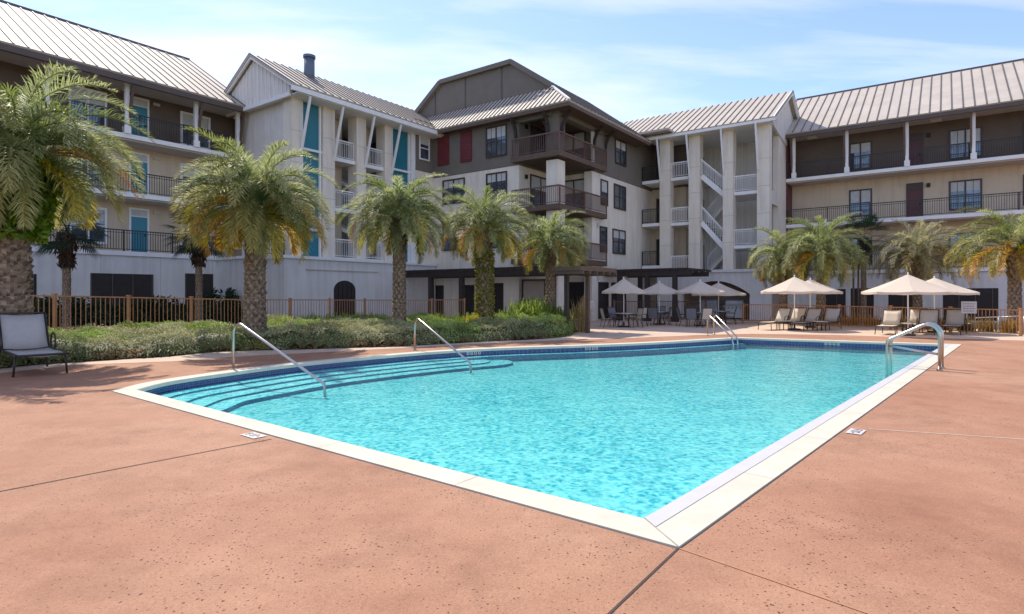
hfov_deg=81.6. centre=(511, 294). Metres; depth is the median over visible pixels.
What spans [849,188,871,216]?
window
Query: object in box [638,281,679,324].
market umbrella
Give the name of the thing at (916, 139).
door
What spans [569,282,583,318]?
window
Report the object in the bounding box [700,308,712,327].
patio chair
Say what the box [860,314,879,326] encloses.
ornamental grass
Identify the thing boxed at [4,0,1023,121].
sky
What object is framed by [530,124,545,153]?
balcony door
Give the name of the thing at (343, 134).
stair tower
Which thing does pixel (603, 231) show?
window
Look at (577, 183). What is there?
window
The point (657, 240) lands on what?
door
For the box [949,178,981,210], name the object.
window
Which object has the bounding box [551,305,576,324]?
ginger plant
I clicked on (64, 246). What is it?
fan palm
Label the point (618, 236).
window
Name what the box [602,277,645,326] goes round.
market umbrella
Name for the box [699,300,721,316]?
barbecue grill
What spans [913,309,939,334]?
sun lounger
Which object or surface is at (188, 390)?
pool step
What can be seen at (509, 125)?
corner block
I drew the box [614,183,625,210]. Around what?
window
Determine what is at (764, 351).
pool water
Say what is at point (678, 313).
patio chair
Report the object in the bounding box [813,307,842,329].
sun lounger
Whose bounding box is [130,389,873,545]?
coping joint
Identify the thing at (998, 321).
ramp handrail
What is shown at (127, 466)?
deck joint
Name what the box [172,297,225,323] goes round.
bush
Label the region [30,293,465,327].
picket fence
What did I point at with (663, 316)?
patio table
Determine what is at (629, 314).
patio table
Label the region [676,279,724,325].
market umbrella
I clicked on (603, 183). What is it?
window
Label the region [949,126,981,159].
window
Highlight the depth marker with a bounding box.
[467,351,480,354]
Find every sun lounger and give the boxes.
[0,312,68,376]
[756,307,791,329]
[776,307,806,328]
[787,308,822,330]
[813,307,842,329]
[874,309,902,334]
[904,308,927,332]
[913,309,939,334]
[939,309,966,334]
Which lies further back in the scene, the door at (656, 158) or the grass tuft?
the door at (656, 158)
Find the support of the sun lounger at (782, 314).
on the walkway
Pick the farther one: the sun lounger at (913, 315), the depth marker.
the sun lounger at (913, 315)
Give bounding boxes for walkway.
[0,319,1023,372]
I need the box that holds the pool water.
[160,342,935,513]
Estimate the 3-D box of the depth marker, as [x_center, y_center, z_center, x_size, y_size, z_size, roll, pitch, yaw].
[-1.173,1.802,18.162,0.480,0.095,0.012,0,0,-32]
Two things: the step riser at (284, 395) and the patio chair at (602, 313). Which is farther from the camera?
the patio chair at (602, 313)
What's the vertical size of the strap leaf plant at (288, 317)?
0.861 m
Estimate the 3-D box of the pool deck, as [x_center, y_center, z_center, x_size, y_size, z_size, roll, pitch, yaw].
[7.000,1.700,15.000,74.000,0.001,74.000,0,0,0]
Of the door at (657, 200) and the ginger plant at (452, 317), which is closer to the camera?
the ginger plant at (452, 317)
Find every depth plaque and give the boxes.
[240,432,265,437]
[845,428,865,434]
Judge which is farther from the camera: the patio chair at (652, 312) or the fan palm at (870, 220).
the fan palm at (870, 220)
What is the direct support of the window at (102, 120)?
in the apartment wing at (167, 96)
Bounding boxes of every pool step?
[159,343,740,397]
[171,360,465,401]
[189,359,489,405]
[207,360,511,409]
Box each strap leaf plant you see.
[273,313,303,320]
[300,312,323,320]
[318,313,338,321]
[336,311,353,317]
[350,312,365,319]
[364,313,387,319]
[426,311,446,321]
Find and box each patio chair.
[599,308,613,327]
[607,307,616,323]
[628,308,643,327]
[633,307,647,325]
[647,307,660,325]
[657,306,666,322]
[659,307,671,324]
[675,307,689,325]
[686,308,697,326]
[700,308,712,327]
[725,307,736,324]
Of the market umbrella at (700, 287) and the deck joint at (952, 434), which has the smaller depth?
the deck joint at (952, 434)
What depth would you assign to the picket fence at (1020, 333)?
27.62 m
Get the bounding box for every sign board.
[590,301,593,308]
[961,301,976,313]
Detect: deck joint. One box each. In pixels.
[2,439,268,490]
[607,548,678,613]
[679,548,870,613]
[878,429,1016,438]
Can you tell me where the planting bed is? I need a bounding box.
[0,334,568,366]
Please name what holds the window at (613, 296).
in the corner block
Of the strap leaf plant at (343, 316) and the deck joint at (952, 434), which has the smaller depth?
the deck joint at (952, 434)
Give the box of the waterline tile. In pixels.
[144,340,937,394]
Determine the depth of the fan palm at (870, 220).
36.85 m
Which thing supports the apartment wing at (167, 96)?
on the ground
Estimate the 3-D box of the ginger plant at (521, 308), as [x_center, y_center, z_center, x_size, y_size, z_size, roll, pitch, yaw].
[0.665,0.890,27.673,2.377,1.620,2.387,0,0,0]
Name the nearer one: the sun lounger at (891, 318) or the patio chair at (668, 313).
the sun lounger at (891, 318)
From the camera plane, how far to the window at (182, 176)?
33.64 m
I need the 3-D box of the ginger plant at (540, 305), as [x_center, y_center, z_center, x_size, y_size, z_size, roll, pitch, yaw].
[1.148,0.840,27.833,2.286,1.719,2.516,0,0,0]
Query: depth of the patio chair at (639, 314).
30.16 m
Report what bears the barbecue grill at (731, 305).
on the pool deck
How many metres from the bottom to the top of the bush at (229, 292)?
2.248 m
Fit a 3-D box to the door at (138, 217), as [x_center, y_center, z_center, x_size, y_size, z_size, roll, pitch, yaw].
[-19.813,-3.350,31.503,0.110,2.420,0.970,0,0,36]
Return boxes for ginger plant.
[444,313,462,320]
[454,311,472,321]
[493,305,529,320]
[506,296,548,317]
[513,296,556,314]
[528,302,562,319]
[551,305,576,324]
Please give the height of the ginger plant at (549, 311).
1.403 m
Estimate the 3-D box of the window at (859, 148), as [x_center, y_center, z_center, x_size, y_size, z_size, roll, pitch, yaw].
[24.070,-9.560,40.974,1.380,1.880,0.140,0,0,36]
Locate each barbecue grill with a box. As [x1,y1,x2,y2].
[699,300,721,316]
[725,300,746,317]
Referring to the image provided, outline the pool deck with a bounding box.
[0,318,1023,613]
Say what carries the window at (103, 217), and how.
in the apartment wing at (167, 96)
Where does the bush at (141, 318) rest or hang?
on the rear ground
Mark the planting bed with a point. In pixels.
(297, 347)
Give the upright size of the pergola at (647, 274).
3.290 m
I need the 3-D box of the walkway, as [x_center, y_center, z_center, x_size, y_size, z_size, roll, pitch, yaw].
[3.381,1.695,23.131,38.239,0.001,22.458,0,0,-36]
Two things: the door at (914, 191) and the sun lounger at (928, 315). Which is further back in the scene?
the door at (914, 191)
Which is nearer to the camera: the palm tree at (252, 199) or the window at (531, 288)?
the palm tree at (252, 199)
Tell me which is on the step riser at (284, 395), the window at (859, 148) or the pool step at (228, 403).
the pool step at (228, 403)
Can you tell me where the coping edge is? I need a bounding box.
[644,344,949,526]
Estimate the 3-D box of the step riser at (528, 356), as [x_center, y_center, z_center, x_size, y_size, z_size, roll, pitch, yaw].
[0.465,1.989,17.466,19.665,0.182,2.667,0,0,-39]
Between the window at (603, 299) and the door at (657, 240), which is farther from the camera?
the door at (657, 240)
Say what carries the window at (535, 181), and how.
in the corner block
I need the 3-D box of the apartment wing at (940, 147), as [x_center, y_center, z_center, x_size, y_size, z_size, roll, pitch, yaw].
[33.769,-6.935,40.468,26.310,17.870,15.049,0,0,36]
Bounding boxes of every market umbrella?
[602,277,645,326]
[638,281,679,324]
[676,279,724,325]
[692,281,745,323]
[761,275,830,329]
[780,278,842,327]
[861,273,957,335]
[903,276,979,332]
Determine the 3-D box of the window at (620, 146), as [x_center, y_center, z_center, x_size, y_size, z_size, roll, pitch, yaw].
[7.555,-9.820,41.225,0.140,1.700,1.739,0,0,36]
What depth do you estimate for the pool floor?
9.69 m
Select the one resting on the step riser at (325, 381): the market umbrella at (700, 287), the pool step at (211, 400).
the pool step at (211, 400)
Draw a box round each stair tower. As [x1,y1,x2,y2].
[217,53,443,319]
[622,90,799,319]
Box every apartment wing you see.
[0,0,245,309]
[785,58,1023,322]
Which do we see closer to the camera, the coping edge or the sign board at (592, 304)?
the coping edge
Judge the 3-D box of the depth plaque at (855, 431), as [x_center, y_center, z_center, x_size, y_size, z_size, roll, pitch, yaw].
[4.242,1.689,7.316,0.170,0.004,0.320,0,0,41]
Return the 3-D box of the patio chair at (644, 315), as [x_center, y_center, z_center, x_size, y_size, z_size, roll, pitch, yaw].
[6.778,1.199,31.327,0.552,1.001,0.602,0,0,40]
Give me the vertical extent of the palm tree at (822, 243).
6.236 m
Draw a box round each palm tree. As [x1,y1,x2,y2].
[0,59,156,363]
[167,126,340,336]
[332,171,455,324]
[430,183,536,321]
[512,209,590,310]
[746,226,815,323]
[772,211,874,325]
[867,218,969,309]
[943,206,1023,330]
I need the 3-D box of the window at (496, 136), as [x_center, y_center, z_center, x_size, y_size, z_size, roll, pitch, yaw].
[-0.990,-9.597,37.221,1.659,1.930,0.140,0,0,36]
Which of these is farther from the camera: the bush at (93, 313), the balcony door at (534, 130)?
the balcony door at (534, 130)
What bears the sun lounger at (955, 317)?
on the walkway
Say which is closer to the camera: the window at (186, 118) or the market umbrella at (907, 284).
the market umbrella at (907, 284)
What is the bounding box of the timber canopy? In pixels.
[550,266,616,332]
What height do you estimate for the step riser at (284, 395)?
0.074 m
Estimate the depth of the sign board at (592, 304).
30.50 m
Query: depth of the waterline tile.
17.87 m
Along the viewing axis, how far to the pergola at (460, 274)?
35.08 m
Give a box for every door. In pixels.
[129,95,148,137]
[129,151,148,194]
[129,207,148,251]
[656,158,658,179]
[656,198,659,222]
[656,239,659,264]
[906,182,922,216]
[909,132,922,165]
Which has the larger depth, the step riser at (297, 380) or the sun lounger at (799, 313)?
the sun lounger at (799, 313)
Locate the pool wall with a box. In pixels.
[746,346,926,354]
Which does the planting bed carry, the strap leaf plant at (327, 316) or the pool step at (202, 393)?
the strap leaf plant at (327, 316)
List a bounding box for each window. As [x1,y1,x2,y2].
[68,84,106,128]
[68,207,106,243]
[69,144,106,185]
[180,111,210,149]
[180,163,210,199]
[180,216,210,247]
[419,135,429,161]
[435,285,443,314]
[442,177,464,204]
[442,226,464,250]
[465,285,473,315]
[486,124,506,157]
[486,171,506,198]
[492,283,502,314]
[522,279,545,308]
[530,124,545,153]
[530,174,545,205]
[530,225,542,255]
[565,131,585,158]
[565,178,583,208]
[566,226,583,258]
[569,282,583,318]
[598,282,608,318]
[599,226,607,252]
[600,179,607,206]
[611,282,625,317]
[612,228,625,254]
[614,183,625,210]
[615,138,626,166]
[849,141,871,170]
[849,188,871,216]
[849,237,871,264]
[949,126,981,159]
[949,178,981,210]
[949,232,981,262]
[1023,175,1023,205]
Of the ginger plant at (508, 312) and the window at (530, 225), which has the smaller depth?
the ginger plant at (508, 312)
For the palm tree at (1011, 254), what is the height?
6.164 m
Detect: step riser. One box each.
[168,344,745,397]
[186,361,465,402]
[203,362,489,406]
[222,363,512,411]
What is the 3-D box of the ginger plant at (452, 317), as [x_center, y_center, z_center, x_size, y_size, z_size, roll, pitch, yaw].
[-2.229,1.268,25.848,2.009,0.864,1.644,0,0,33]
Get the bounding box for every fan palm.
[34,197,113,331]
[161,203,228,320]
[840,213,890,319]
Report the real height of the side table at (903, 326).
0.445 m
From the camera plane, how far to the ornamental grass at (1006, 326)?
25.75 m
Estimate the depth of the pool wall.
21.44 m
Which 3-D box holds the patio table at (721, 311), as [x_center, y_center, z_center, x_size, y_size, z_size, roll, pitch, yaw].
[12.112,1.337,34.500,1.113,0.735,1.113,0,0,0]
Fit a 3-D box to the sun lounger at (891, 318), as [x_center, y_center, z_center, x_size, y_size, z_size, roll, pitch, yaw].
[16.048,1.170,25.251,0.812,1.051,1.908,0,0,43]
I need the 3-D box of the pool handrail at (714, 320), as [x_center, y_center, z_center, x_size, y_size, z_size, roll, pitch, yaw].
[8.278,1.528,23.409,0.675,1.354,2.910,0,0,-4]
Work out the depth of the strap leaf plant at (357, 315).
25.80 m
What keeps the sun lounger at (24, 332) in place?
on the pool deck
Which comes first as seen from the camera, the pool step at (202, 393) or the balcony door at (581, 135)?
the pool step at (202, 393)
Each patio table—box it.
[613,313,634,326]
[653,311,668,324]
[713,311,729,323]
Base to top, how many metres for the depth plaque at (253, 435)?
0.004 m
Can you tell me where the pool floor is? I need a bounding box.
[227,348,924,517]
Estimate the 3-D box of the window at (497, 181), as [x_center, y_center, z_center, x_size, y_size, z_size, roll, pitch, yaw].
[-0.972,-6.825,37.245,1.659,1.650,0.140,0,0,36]
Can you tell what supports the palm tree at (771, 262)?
on the walkway
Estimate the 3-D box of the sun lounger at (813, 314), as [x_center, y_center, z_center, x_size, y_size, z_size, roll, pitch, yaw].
[13.800,1.170,27.822,1.908,1.051,0.812,0,0,-30]
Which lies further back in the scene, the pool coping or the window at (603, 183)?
the window at (603, 183)
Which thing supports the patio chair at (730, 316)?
on the walkway
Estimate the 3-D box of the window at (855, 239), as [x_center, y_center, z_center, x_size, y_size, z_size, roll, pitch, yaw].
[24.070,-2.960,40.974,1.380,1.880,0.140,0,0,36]
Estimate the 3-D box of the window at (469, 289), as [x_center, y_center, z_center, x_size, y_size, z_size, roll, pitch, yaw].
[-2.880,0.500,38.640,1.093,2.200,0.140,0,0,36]
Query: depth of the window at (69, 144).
29.71 m
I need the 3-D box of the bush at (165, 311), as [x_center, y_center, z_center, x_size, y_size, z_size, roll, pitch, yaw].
[-17.066,0.870,29.434,3.417,1.893,3.613,0,0,0]
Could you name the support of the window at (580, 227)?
in the corner block
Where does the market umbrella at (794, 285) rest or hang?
on the walkway
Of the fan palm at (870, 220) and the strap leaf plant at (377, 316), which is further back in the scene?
the fan palm at (870, 220)
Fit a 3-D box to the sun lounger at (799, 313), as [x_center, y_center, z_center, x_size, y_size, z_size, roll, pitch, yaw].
[13.547,1.170,28.694,1.908,1.051,0.812,0,0,-35]
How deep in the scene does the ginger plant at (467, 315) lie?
25.32 m
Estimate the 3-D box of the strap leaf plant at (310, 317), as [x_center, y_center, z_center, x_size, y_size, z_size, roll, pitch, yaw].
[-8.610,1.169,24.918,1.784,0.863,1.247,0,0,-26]
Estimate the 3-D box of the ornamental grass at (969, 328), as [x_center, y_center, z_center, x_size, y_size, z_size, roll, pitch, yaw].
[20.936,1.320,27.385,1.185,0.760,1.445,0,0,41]
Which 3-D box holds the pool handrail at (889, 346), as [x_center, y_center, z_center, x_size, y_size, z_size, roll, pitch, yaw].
[9.315,1.475,13.710,1.093,1.650,0.620,0,0,41]
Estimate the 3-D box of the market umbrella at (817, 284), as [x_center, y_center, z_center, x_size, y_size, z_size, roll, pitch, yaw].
[15.187,0.425,30.200,2.825,2.550,2.825,0,0,-6]
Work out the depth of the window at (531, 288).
35.60 m
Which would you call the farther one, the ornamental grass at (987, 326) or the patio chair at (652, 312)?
the patio chair at (652, 312)
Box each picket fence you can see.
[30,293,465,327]
[613,300,706,320]
[742,303,1023,335]
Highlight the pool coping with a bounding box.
[112,337,961,549]
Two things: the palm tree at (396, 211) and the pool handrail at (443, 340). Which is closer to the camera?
the pool handrail at (443, 340)
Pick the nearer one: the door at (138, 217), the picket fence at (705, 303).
the door at (138, 217)
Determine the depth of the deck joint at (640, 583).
3.49 m
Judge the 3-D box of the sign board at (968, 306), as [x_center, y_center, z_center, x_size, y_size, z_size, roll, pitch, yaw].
[19.113,0.553,24.807,0.520,0.500,0.024,0,0,34]
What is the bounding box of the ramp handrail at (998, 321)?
[975,315,1023,334]
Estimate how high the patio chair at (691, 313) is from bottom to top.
1.001 m
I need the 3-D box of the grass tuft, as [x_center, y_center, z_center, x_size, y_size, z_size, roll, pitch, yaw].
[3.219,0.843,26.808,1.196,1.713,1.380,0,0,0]
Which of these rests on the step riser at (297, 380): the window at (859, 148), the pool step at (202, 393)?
the pool step at (202, 393)
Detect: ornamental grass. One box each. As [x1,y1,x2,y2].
[832,315,847,325]
[843,312,861,325]
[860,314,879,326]
[954,315,977,330]
[972,318,996,331]
[991,317,1017,332]
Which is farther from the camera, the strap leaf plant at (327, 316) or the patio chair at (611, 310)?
the patio chair at (611, 310)
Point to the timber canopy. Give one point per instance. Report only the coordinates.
(587, 272)
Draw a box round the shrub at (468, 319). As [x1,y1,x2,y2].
[462,313,480,324]
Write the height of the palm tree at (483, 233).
6.464 m
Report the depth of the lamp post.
33.46 m
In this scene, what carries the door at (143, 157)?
in the apartment wing at (167, 96)
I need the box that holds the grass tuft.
[571,294,591,331]
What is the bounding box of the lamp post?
[844,252,868,316]
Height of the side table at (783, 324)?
0.445 m
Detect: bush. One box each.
[33,294,87,329]
[61,297,118,329]
[87,300,148,327]
[142,294,194,325]
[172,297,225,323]
[203,287,242,323]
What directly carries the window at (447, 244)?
in the corner block
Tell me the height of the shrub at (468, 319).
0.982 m
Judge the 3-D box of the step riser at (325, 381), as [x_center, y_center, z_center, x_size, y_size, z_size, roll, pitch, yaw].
[-3.409,2.025,13.878,1.117,0.110,9.528,0,0,32]
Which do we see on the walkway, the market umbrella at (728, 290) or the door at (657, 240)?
the market umbrella at (728, 290)
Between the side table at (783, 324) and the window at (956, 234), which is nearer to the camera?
the side table at (783, 324)
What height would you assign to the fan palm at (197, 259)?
6.069 m
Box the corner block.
[414,59,689,320]
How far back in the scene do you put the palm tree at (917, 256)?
32.12 m
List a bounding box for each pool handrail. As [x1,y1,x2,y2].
[230,323,326,396]
[413,318,471,372]
[706,315,737,348]
[885,322,944,377]
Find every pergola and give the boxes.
[406,266,577,315]
[605,268,711,321]
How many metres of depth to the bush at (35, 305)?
25.29 m
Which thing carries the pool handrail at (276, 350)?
on the pool deck
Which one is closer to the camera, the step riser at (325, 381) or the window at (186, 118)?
the step riser at (325, 381)
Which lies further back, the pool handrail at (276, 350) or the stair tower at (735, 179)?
the stair tower at (735, 179)
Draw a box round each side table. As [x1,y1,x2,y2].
[779,320,792,329]
[811,321,826,330]
[896,323,913,333]
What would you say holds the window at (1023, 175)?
in the apartment wing at (940, 147)
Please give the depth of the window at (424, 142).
39.79 m
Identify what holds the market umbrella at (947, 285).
on the walkway
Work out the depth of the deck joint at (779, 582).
3.48 m
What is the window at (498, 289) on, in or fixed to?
in the corner block
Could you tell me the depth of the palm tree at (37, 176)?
14.38 m
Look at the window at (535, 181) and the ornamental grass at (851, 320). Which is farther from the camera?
the window at (535, 181)
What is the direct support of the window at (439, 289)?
in the corner block
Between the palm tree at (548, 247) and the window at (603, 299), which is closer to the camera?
the palm tree at (548, 247)
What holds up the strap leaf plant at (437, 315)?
on the planting bed
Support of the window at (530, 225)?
in the corner block
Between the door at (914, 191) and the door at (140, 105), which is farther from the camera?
the door at (914, 191)
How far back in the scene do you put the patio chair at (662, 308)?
34.57 m
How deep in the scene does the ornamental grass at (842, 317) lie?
32.22 m
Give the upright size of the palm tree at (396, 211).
6.954 m
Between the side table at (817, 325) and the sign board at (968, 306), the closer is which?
the sign board at (968, 306)
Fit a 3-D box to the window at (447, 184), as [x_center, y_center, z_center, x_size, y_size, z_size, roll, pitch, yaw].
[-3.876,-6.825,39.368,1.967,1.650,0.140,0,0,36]

